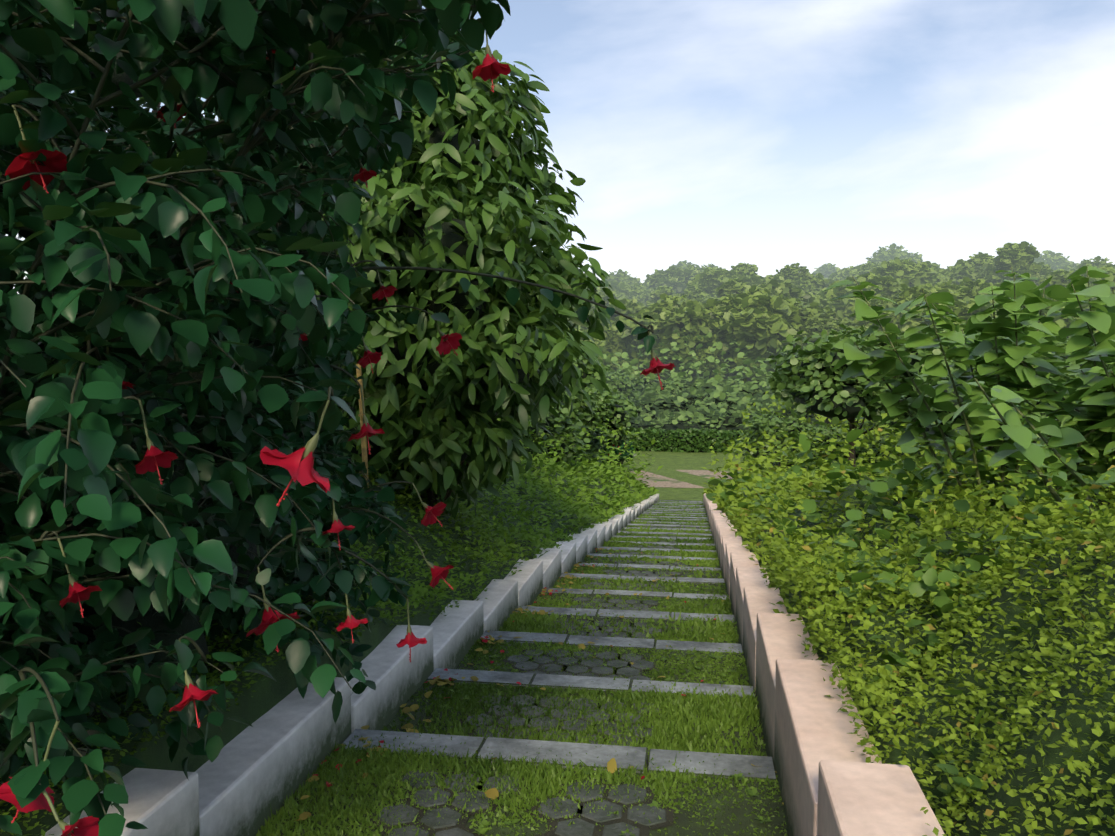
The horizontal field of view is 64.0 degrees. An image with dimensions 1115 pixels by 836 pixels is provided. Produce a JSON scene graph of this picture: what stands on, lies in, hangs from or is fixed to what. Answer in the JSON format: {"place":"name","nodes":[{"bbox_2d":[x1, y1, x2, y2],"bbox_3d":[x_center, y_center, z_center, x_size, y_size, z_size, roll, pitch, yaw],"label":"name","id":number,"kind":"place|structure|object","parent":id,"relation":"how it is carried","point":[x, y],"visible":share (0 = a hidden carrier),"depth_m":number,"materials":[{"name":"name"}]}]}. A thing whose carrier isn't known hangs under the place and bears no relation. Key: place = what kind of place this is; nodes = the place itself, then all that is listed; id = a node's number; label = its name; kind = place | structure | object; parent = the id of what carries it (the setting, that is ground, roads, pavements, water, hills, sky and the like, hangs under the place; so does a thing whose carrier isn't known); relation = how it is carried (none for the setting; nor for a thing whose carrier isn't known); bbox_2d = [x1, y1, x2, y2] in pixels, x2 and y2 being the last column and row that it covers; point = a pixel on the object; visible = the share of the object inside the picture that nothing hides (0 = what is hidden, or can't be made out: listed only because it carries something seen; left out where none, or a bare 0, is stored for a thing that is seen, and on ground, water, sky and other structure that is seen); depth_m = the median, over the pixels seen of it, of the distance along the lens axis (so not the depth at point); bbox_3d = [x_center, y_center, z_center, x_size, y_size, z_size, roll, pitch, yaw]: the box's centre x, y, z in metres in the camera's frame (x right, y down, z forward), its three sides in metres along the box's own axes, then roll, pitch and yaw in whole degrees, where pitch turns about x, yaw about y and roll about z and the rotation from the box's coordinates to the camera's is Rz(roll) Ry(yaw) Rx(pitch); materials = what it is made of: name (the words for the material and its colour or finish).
{"place":"outdoors","nodes":[
{"label":"outdoors","id":0,"kind":"place"},
{"bbox_2d":[255,500,787,835],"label":"grass","id":1,"kind":"structure","parent":0,"point":[676,711],"depth_m":4.58,"materials":[{"name":"green plant"}]},
{"bbox_2d":[264,500,788,835],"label":"stair path","id":2,"kind":"structure","parent":0,"point":[730,764],"depth_m":4.53,"materials":[{"name":"stone"}]},
{"bbox_2d":[367,524,689,835],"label":"paving joints","id":3,"kind":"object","parent":2,"relation":"on","point":[644,830],"depth_m":3.50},
{"bbox_2d":[377,521,686,835],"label":"paving stones","id":4,"kind":"object","parent":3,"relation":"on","point":[579,827],"visible":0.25,"depth_m":4.39,"materials":[{"name":"grey stone"}]},
{"bbox_2d":[294,547,783,820],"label":"fallen leaf litter","id":5,"kind":"object","parent":2,"relation":"on","point":[492,793],"visible":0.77,"depth_m":5.03,"materials":[{"name":"brown plant"}]},
{"bbox_2d":[6,0,1114,293],"label":"sky","id":6,"kind":"structure","parent":0,"point":[771,135],"materials":[{"name":"blue"}]},
{"bbox_2d":[552,368,946,834],"bbox_3d":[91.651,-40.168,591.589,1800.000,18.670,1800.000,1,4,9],"label":"ground","id":7,"kind":"structure","parent":0,"point":[744,380],"depth_m":91.97,"materials":[{"name":"green plant"}]},
{"bbox_2d":[34,27,212,148],"bbox_3d":[-4.206,-3.053,8.386,4.809,8.905,5.695,1,4,9],"label":"feathery tree","id":8,"kind":"object","parent":7,"relation":"on","point":[159,103],"depth_m":8.87,"materials":[{"name":"green plant"}]},
{"bbox_2d":[0,0,653,814],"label":"branches","id":9,"kind":"object","parent":7,"relation":"on","point":[152,618],"visible":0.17,"depth_m":2.10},
{"bbox_2d":[0,0,675,835],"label":"hibiscus","id":10,"kind":"object","parent":9,"relation":"on","point":[292,32],"depth_m":1.90,"materials":[{"name":"green plant"}]},
{"bbox_2d":[0,414,663,835],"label":"groundcover plants","id":11,"kind":"object","parent":7,"relation":"on","point":[488,536],"visible":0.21,"depth_m":7.32,"materials":[{"name":"green plant"}]},
{"bbox_2d":[45,494,658,835],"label":"side wall","id":12,"kind":"structure","parent":7,"relation":"on","point":[248,775],"depth_m":3.79,"materials":[{"name":"grey concrete"}]},
{"bbox_2d":[356,364,368,522],"bbox_3d":[-1.523,0.550,6.989,0.071,1.953,0.131,-2,4,-23],"label":"trunk","id":13,"kind":"object","parent":7,"relation":"on","point":[363,439],"visible":0.27,"depth_m":6.94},
{"bbox_2d":[280,30,626,530],"bbox_3d":[-1.312,-1.012,8.575,3.906,5.492,4.039,1,4,9],"label":"mango tree","id":14,"kind":"object","parent":7,"relation":"on","point":[453,192],"visible":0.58,"depth_m":7.54,"materials":[{"name":"green plant"}]},
{"bbox_2d":[502,400,591,465],"bbox_3d":[-0.786,0.919,24.357,3.836,3.218,3.447,3,5,41],"label":"bank shrub","id":15,"kind":"object","parent":7,"relation":"on","point":[564,416],"visible":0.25,"depth_m":23.50,"materials":[{"name":"green plant"}]},
{"bbox_2d":[559,306,594,329],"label":"forest tree","id":16,"kind":"object","parent":7,"relation":"on","point":[572,323],"visible":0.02,"depth_m":89.70,"materials":[{"name":"green plant"}]},
{"bbox_2d":[555,354,609,422],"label":"bank shrub","id":17,"kind":"object","parent":7,"relation":"on","point":[588,383],"visible":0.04,"depth_m":29.04,"materials":[{"name":"green plant"}]},
{"bbox_2d":[563,328,613,370],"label":"forest tree","id":18,"kind":"object","parent":7,"relation":"on","point":[598,343],"visible":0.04,"depth_m":73.17,"materials":[{"name":"green plant"}]},
{"bbox_2d":[569,424,609,465],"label":"bank shrub","id":19,"kind":"object","parent":7,"relation":"on","point":[595,444],"visible":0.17,"depth_m":33.00,"materials":[{"name":"green plant"}]},
{"bbox_2d":[586,286,617,314],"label":"forest tree","id":20,"kind":"object","parent":7,"relation":"on","point":[603,295],"visible":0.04,"depth_m":109.08,"materials":[{"name":"green plant"}]},
{"bbox_2d":[573,387,638,444],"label":"bank shrub","id":21,"kind":"object","parent":7,"relation":"on","point":[610,408],"visible":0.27,"depth_m":39.00,"materials":[{"name":"green plant"}]},
{"bbox_2d":[578,316,639,369],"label":"forest tree","id":22,"kind":"object","parent":7,"relation":"on","point":[635,343],"visible":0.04,"depth_m":81.50,"materials":[{"name":"green plant"}]},
{"bbox_2d":[600,321,630,371],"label":"forest tree","id":23,"kind":"object","parent":7,"relation":"on","point":[612,338],"visible":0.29,"depth_m":78.50,"materials":[{"name":"green plant"}]},
{"bbox_2d":[600,280,630,299],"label":"forest tree","id":24,"kind":"object","parent":7,"relation":"on","point":[618,288],"visible":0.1,"depth_m":153.55,"materials":[{"name":"green plant"}]},
{"bbox_2d":[600,434,635,465],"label":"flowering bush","id":25,"kind":"object","parent":7,"relation":"on","point":[626,455],"visible":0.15,"depth_m":47.31,"materials":[{"name":"green plant"}]},
{"bbox_2d":[606,269,640,287],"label":"forest tree","id":26,"kind":"object","parent":7,"relation":"on","point":[623,277],"visible":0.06,"depth_m":174.74,"materials":[{"name":"green plant"}]},
{"bbox_2d":[605,369,644,408],"bbox_3d":[3.414,-0.617,62.322,5.896,5.657,5.238,2,4,27],"label":"tree","id":27,"kind":"object","parent":7,"relation":"on","point":[623,383],"visible":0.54,"depth_m":60.41,"materials":[{"name":"green plant"}]},
{"bbox_2d":[607,298,647,368],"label":"forest tree","id":28,"kind":"object","parent":7,"relation":"on","point":[633,307],"visible":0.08,"depth_m":87.27,"materials":[{"name":"green plant"}]},
{"bbox_2d":[624,283,652,305],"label":"forest tree","id":29,"kind":"object","parent":7,"relation":"on","point":[639,293],"visible":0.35,"depth_m":152.75,"materials":[{"name":"green plant"}]},
{"bbox_2d":[638,280,653,289],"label":"forest tree","id":30,"kind":"object","parent":7,"relation":"on","point":[646,284],"visible":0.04,"depth_m":174.50,"materials":[{"name":"green plant"}]},
{"bbox_2d":[645,285,673,306],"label":"forest tree","id":31,"kind":"object","parent":7,"relation":"on","point":[655,294],"visible":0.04,"depth_m":124.38,"materials":[{"name":"green plant"}]},
{"bbox_2d":[646,265,691,293],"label":"forest tree","id":32,"kind":"object","parent":7,"relation":"on","point":[677,279],"visible":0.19,"depth_m":157.21,"materials":[{"name":"green plant"}]},
{"bbox_2d":[616,293,728,382],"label":"forest tree","id":33,"kind":"object","parent":7,"relation":"on","point":[670,314],"visible":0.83,"depth_m":75.05,"materials":[{"name":"green plant"}]},
{"bbox_2d":[672,260,694,268],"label":"forest tree","id":34,"kind":"object","parent":7,"relation":"on","point":[683,264],"depth_m":208.73,"materials":[{"name":"green plant"}]},
{"bbox_2d":[622,451,748,500],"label":"lawn grass","id":35,"kind":"structure","parent":7,"relation":"on","point":[672,462],"depth_m":51.47,"materials":[{"name":"plant"}]},
{"bbox_2d":[625,469,733,487],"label":"path","id":36,"kind":"structure","parent":35,"relation":"on","point":[662,481],"depth_m":46.25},
{"bbox_2d":[681,265,702,292],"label":"forest tree","id":37,"kind":"object","parent":7,"relation":"on","point":[694,270],"visible":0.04,"depth_m":161.13,"materials":[{"name":"green plant"}]},
{"bbox_2d":[676,288,715,302],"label":"forest tree","id":38,"kind":"object","parent":7,"relation":"on","point":[700,296],"visible":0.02,"depth_m":112.29,"materials":[{"name":"green plant"}]},
{"bbox_2d":[684,332,721,382],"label":"forest tree","id":39,"kind":"object","parent":7,"relation":"on","point":[702,355],"visible":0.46,"depth_m":74.03,"materials":[{"name":"green plant"}]},
{"bbox_2d":[684,267,725,296],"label":"forest tree","id":40,"kind":"object","parent":7,"relation":"on","point":[705,281],"visible":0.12,"depth_m":125.33,"materials":[{"name":"green plant"}]},
{"bbox_2d":[694,263,718,271],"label":"forest tree","id":41,"kind":"object","parent":7,"relation":"on","point":[710,265],"depth_m":185.24,"materials":[{"name":"green plant"}]},
{"bbox_2d":[627,427,814,452],"bbox_3d":[18.888,1.652,58.832,31.801,1.862,2.134,1,4,9],"label":"clipped hedge","id":42,"kind":"object","parent":7,"relation":"on","point":[691,440],"visible":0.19,"depth_m":59.80,"materials":[{"name":"green plant"}]},
{"bbox_2d":[710,270,740,296],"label":"forest tree","id":43,"kind":"object","parent":7,"relation":"on","point":[732,273],"visible":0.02,"depth_m":124.34,"materials":[{"name":"green plant"}]},
{"bbox_2d":[723,371,739,380],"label":"forest tree","id":44,"kind":"object","parent":7,"relation":"on","point":[728,374],"visible":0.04,"depth_m":81.18,"materials":[{"name":"green plant"}]},
{"bbox_2d":[715,277,749,297],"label":"forest tree","id":45,"kind":"object","parent":7,"relation":"on","point":[730,286],"visible":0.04,"depth_m":96.33,"materials":[{"name":"green plant"}]},
{"bbox_2d":[730,263,757,274],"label":"forest tree","id":46,"kind":"object","parent":7,"relation":"on","point":[745,268],"depth_m":125.40,"materials":[{"name":"green plant"}]},
{"bbox_2d":[702,290,808,386],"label":"forest tree","id":47,"kind":"object","parent":7,"relation":"on","point":[763,325],"visible":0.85,"depth_m":73.37,"materials":[{"name":"green plant"}]},
{"bbox_2d":[596,328,917,433],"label":"brush vegetation","id":48,"kind":"object","parent":7,"relation":"on","point":[682,402],"visible":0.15,"depth_m":67.34,"materials":[{"name":"green plant"}]},
{"bbox_2d":[716,271,802,297],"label":"forest tree","id":49,"kind":"object","parent":7,"relation":"on","point":[752,278],"visible":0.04,"depth_m":117.39,"materials":[{"name":"green plant"}]},
{"bbox_2d":[726,285,824,386],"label":"forest tree","id":50,"kind":"object","parent":7,"relation":"on","point":[810,311],"visible":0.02,"depth_m":76.77,"materials":[{"name":"green plant"}]},
{"bbox_2d":[731,410,820,465],"bbox_3d":[10.716,1.588,43.101,4.647,3.898,4.176,0,4,6],"label":"bank shrub","id":51,"kind":"object","parent":7,"relation":"on","point":[762,424],"visible":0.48,"depth_m":42.50,"materials":[{"name":"green plant"}]},
{"bbox_2d":[757,279,832,308],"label":"forest tree","id":52,"kind":"object","parent":7,"relation":"on","point":[785,288],"visible":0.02,"depth_m":92.84,"materials":[{"name":"green plant"}]},
{"bbox_2d":[766,372,831,430],"bbox_3d":[14.411,-0.308,48.469,6.465,6.204,5.744,2,4,31],"label":"bank shrub","id":53,"kind":"object","parent":7,"relation":"on","point":[790,398],"depth_m":48.86,"materials":[{"name":"green plant"}]},
{"bbox_2d":[774,263,828,294],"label":"forest tree","id":54,"kind":"object","parent":7,"relation":"on","point":[804,279],"visible":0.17,"depth_m":118.51,"materials":[{"name":"green plant"}]},
{"bbox_2d":[795,315,842,357],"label":"forest tree","id":55,"kind":"object","parent":7,"relation":"on","point":[817,324],"visible":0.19,"depth_m":73.86,"materials":[{"name":"green plant"}]},
{"bbox_2d":[703,493,943,835],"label":"side wall","id":56,"kind":"structure","parent":7,"relation":"on","point":[830,783],"depth_m":3.23,"materials":[{"name":"beige concrete"}]},
{"bbox_2d":[812,263,838,278],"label":"forest tree","id":57,"kind":"object","parent":7,"relation":"on","point":[826,270],"visible":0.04,"depth_m":233.57,"materials":[{"name":"green plant"}]},
{"bbox_2d":[816,307,838,322],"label":"forest tree","id":58,"kind":"object","parent":7,"relation":"on","point":[831,315],"visible":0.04,"depth_m":79.14,"materials":[{"name":"green plant"}]},
{"bbox_2d":[794,421,895,469],"bbox_3d":[11.339,1.732,35.856,3.762,3.156,3.381,-1,4,-9],"label":"bank shrub","id":59,"kind":"object","parent":7,"relation":"on","point":[829,431],"visible":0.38,"depth_m":35.14,"materials":[{"name":"green plant"}]},
{"bbox_2d":[829,265,861,280],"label":"forest tree","id":60,"kind":"object","parent":7,"relation":"on","point":[839,274],"visible":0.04,"depth_m":166.91,"materials":[{"name":"green plant"}]},
{"bbox_2d":[831,317,873,337],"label":"forest tree","id":61,"kind":"object","parent":7,"relation":"on","point":[856,324],"visible":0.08,"depth_m":75.27,"materials":[{"name":"green plant"}]},
{"bbox_2d":[768,324,954,466],"bbox_3d":[8.325,0.025,25.140,4.924,5.319,5.543,-1,4,-12],"label":"tree","id":62,"kind":"object","parent":7,"relation":"on","point":[810,377],"visible":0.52,"depth_m":23.48,"materials":[{"name":"green plant"}]},
{"bbox_2d":[816,272,908,320],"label":"forest tree","id":63,"kind":"object","parent":7,"relation":"on","point":[843,306],"visible":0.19,"depth_m":94.72,"materials":[{"name":"green plant"}]},
{"bbox_2d":[847,261,880,278],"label":"forest tree","id":64,"kind":"object","parent":7,"relation":"on","point":[865,268],"visible":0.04,"depth_m":148.82,"materials":[{"name":"green plant"}]},
{"bbox_2d":[849,294,894,330],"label":"forest tree","id":65,"kind":"object","parent":7,"relation":"on","point":[876,302],"visible":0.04,"depth_m":75.64,"materials":[{"name":"green plant"}]},
{"bbox_2d":[861,243,922,264],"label":"forest tree","id":66,"kind":"object","parent":7,"relation":"on","point":[885,254],"visible":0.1,"depth_m":202.76,"materials":[{"name":"green plant"}]},
{"bbox_2d":[871,276,914,298],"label":"forest tree","id":67,"kind":"object","parent":7,"relation":"on","point":[889,290],"visible":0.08,"depth_m":92.87,"materials":[{"name":"green plant"}]},
{"bbox_2d":[862,419,925,443],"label":"bank shrub","id":68,"kind":"object","parent":7,"relation":"on","point":[877,423],"depth_m":43.77,"materials":[{"name":"green plant"}]},
{"bbox_2d":[872,259,937,287],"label":"forest tree","id":69,"kind":"object","parent":7,"relation":"on","point":[917,274],"visible":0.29,"depth_m":112.14,"materials":[{"name":"green plant"}]},
{"bbox_2d":[701,390,1114,835],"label":"bank shrubs","id":70,"kind":"object","parent":7,"relation":"on","point":[833,516],"visible":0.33,"depth_m":3.32,"materials":[{"name":"green plant"}]},
{"bbox_2d":[706,406,1112,811],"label":"broad bank weeds","id":71,"kind":"object","parent":7,"relation":"on","point":[880,487],"visible":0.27,"depth_m":5.26,"materials":[{"name":"green plant"}]},
{"bbox_2d":[894,257,937,269],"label":"forest tree","id":72,"kind":"object","parent":7,"relation":"on","point":[933,267],"depth_m":128.73,"materials":[{"name":"green plant"}]},
{"bbox_2d":[874,283,958,338],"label":"forest tree","id":73,"kind":"object","parent":7,"relation":"on","point":[907,294],"visible":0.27,"depth_m":72.41,"materials":[{"name":"green plant"}]},
{"bbox_2d":[933,273,948,283],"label":"forest tree","id":74,"kind":"object","parent":7,"relation":"on","point":[942,278],"depth_m":116.01,"materials":[{"name":"green plant"}]},
{"bbox_2d":[935,264,957,273],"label":"forest tree","id":75,"kind":"object","parent":7,"relation":"on","point":[940,270],"depth_m":126.45,"materials":[{"name":"green plant"}]},
{"bbox_2d":[924,279,971,292],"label":"forest tree","id":76,"kind":"object","parent":7,"relation":"on","point":[954,287],"depth_m":85.01,"materials":[{"name":"green plant"}]},
{"bbox_2d":[921,299,992,327],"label":"forest tree","id":77,"kind":"object","parent":7,"relation":"on","point":[960,308],"visible":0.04,"depth_m":67.45,"materials":[{"name":"green plant"}]},
{"bbox_2d":[934,286,986,304],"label":"forest tree","id":78,"kind":"object","parent":7,"relation":"on","point":[969,295],"depth_m":80.04,"materials":[{"name":"green plant"}]},
{"bbox_2d":[820,275,1114,516],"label":"broadleaf sapling","id":79,"kind":"object","parent":7,"relation":"on","point":[983,329],"visible":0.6,"depth_m":6.70,"materials":[{"name":"green plant"}]},
{"bbox_2d":[943,259,992,284],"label":"forest tree","id":80,"kind":"object","parent":7,"relation":"on","point":[959,272],"visible":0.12,"depth_m":119.82,"materials":[{"name":"green plant"}]},
{"bbox_2d":[900,322,1061,375],"bbox_3d":[15.703,-0.258,33.951,7.048,6.763,6.261,-3,4,-36],"label":"bank shrub","id":81,"kind":"object","parent":7,"relation":"on","point":[961,327],"depth_m":33.43,"materials":[{"name":"green plant"}]},
{"bbox_2d":[958,277,1004,308],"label":"forest tree","id":82,"kind":"object","parent":7,"relation":"on","point":[979,284],"visible":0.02,"depth_m":85.67,"materials":[{"name":"green plant"}]},
{"bbox_2d":[967,252,995,269],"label":"forest tree","id":83,"kind":"object","parent":7,"relation":"on","point":[984,258],"visible":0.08,"depth_m":122.67,"materials":[{"name":"green plant"}]},
{"bbox_2d":[897,324,1067,384],"bbox_3d":[13.490,-0.161,28.339,6.160,5.911,5.472,-2,4,-24],"label":"bank shrub","id":84,"kind":"object","parent":7,"relation":"on","point":[948,346],"depth_m":27.60,"materials":[{"name":"green plant"}]},
{"bbox_2d":[893,352,1079,480],"bbox_3d":[6.782,0.439,13.536,3.344,3.058,2.890,-1,4,-19],"label":"bank shrub","id":85,"kind":"object","parent":7,"relation":"on","point":[1066,377],"visible":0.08,"depth_m":13.23,"materials":[{"name":"green plant"}]},
{"bbox_2d":[907,266,1114,464],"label":"broadleaf sapling","id":86,"kind":"object","parent":7,"relation":"on","point":[1078,281],"visible":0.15,"depth_m":8.36,"materials":[{"name":"green plant"}]},
{"bbox_2d":[984,241,1040,284],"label":"forest tree","id":87,"kind":"object","parent":7,"relation":"on","point":[1019,258],"visible":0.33,"depth_m":112.78,"materials":[{"name":"green plant"}]},
{"bbox_2d":[952,339,1114,545],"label":"broadleaf sapling","id":88,"kind":"object","parent":7,"relation":"on","point":[1035,456],"visible":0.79,"depth_m":4.10,"materials":[{"name":"green plant"}]},
{"bbox_2d":[1032,262,1052,285],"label":"forest tree","id":89,"kind":"object","parent":7,"relation":"on","point":[1045,269],"visible":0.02,"depth_m":123.08,"materials":[{"name":"green plant"}]},
{"bbox_2d":[988,284,1114,464],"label":"broadleaf sapling","id":90,"kind":"object","parent":7,"relation":"on","point":[1081,385],"visible":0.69,"depth_m":5.85,"materials":[{"name":"green plant"}]},
{"bbox_2d":[1006,300,1098,337],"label":"forest tree","id":91,"kind":"object","parent":7,"relation":"on","point":[1061,322],"visible":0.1,"depth_m":65.32,"materials":[{"name":"green plant"}]},
{"bbox_2d":[1034,250,1078,271],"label":"forest tree","id":92,"kind":"object","parent":7,"relation":"on","point":[1055,261],"visible":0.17,"depth_m":211.67,"materials":[{"name":"green plant"}]},
{"bbox_2d":[1039,269,1073,288],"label":"forest tree","id":93,"kind":"object","parent":7,"relation":"on","point":[1061,276],"visible":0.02,"depth_m":97.83,"materials":[{"name":"green plant"}]},
{"bbox_2d":[1043,332,1086,375],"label":"bank shrub","id":94,"kind":"object","parent":7,"relation":"on","point":[1063,355],"visible":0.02,"depth_m":16.43,"materials":[{"name":"green plant"}]},
{"bbox_2d":[1057,264,1077,271],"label":"forest tree","id":95,"kind":"object","parent":7,"relation":"on","point":[1068,268],"depth_m":180.00,"materials":[{"name":"green plant"}]},
{"bbox_2d":[1046,265,1114,299],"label":"shrub","id":96,"kind":"object","parent":7,"relation":"on","point":[1111,278],"visible":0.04,"depth_m":95.01,"materials":[{"name":"green plant"}]},
{"bbox_2d":[1076,300,1092,310],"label":"forest tree","id":97,"kind":"object","parent":7,"relation":"on","point":[1084,305],"depth_m":80.02,"materials":[{"name":"green plant"}]},
{"bbox_2d":[1070,256,1114,274],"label":"forest tree","id":98,"kind":"object","parent":7,"relation":"on","point":[1098,263],"visible":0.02,"depth_m":140.89,"materials":[{"name":"green plant"}]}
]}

